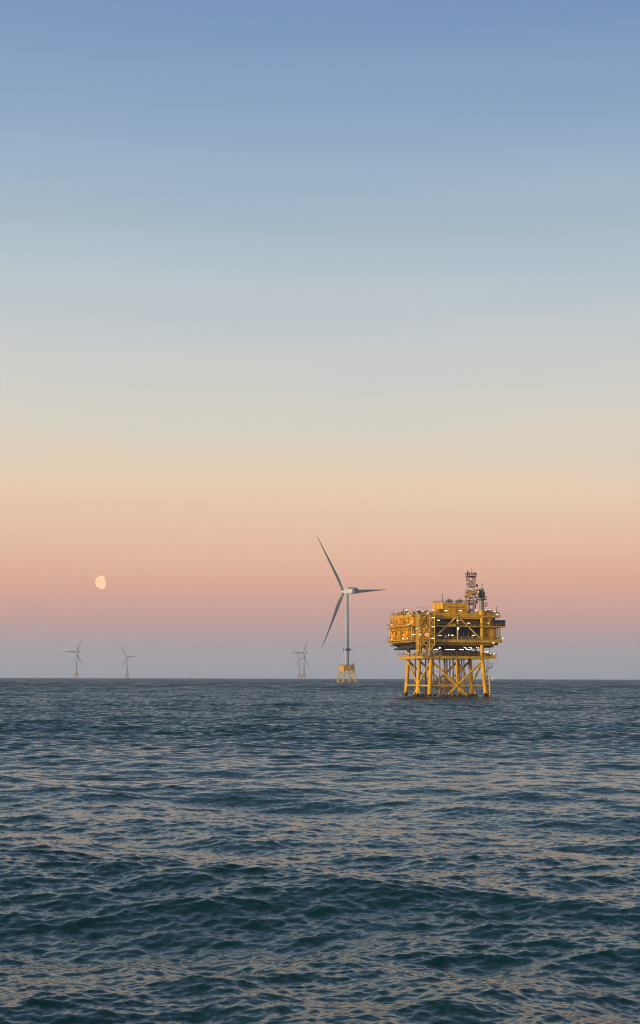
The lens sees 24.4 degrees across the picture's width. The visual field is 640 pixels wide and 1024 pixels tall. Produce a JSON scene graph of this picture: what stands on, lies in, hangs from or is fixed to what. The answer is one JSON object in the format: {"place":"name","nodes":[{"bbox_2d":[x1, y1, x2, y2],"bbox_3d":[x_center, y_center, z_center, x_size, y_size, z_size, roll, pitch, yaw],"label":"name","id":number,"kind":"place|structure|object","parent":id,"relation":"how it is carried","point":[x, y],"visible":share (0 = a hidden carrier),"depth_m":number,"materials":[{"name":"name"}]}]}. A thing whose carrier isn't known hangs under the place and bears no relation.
{"place":"outdoors","nodes":[
{"label":"outdoors","id":0,"kind":"place"},
{"bbox_2d":[95,575,105,588],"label":"moon","id":1,"kind":"object","parent":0,"point":[100,582],"visible":1,"depth_m":29539.47,"materials":[{"name":"beige"}]},
{"bbox_2d":[0,678,639,1023],"bbox_3d":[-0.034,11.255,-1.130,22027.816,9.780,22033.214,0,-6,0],"label":"sea","id":2,"kind":"structure","parent":0,"point":[253,851],"depth_m":65.51,"materials":[{"name":"liquid"}]},
{"bbox_2d":[67,640,81,677],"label":"wind turbine","id":3,"kind":"object","parent":2,"relation":"in","point":[76,668],"visible":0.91,"depth_m":6165.24,"materials":[{"name":"grey metal"}]},
{"bbox_2d":[121,646,134,677],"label":"wind turbine","id":4,"kind":"object","parent":2,"relation":"in","point":[127,673],"visible":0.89,"depth_m":7556.75,"materials":[{"name":"grey metal"}]},
{"bbox_2d":[294,649,304,678],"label":"wind turbine","id":5,"kind":"object","parent":2,"relation":"in","point":[299,675],"visible":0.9,"depth_m":8152.22,"materials":[{"name":"grey metal"}]},
{"bbox_2d":[296,638,308,678],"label":"wind turbine","id":6,"kind":"object","parent":2,"relation":"in","point":[303,652],"visible":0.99,"depth_m":6265.54,"materials":[{"name":"grey metal"}]},
{"bbox_2d":[317,537,383,682],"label":"wind turbine","id":7,"kind":"object","parent":2,"relation":"in","point":[345,666],"visible":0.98,"depth_m":1777.29,"materials":[{"name":"white metal"}]},
{"bbox_2d":[385,571,505,696],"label":"offshore substation","id":8,"kind":"object","parent":2,"relation":"in","point":[459,628],"visible":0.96,"depth_m":553.86,"materials":[{"name":"yellow metal"}]},
{"bbox_2d":[444,650,455,655],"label":"shipping container","id":9,"kind":"object","parent":8,"relation":"on","point":[448,652],"visible":1,"depth_m":550.34,"materials":[{"name":"grey metal"}]},
{"bbox_2d":[491,620,504,625],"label":"shipping container","id":10,"kind":"object","parent":8,"relation":"on","point":[498,621],"visible":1,"depth_m":555.32,"materials":[{"name":"metal"}]},
{"bbox_2d":[0,0,639,679],"label":"sky","id":11,"kind":"structure","parent":0,"point":[361,278],"materials":[{"name":"blue"}]}
]}

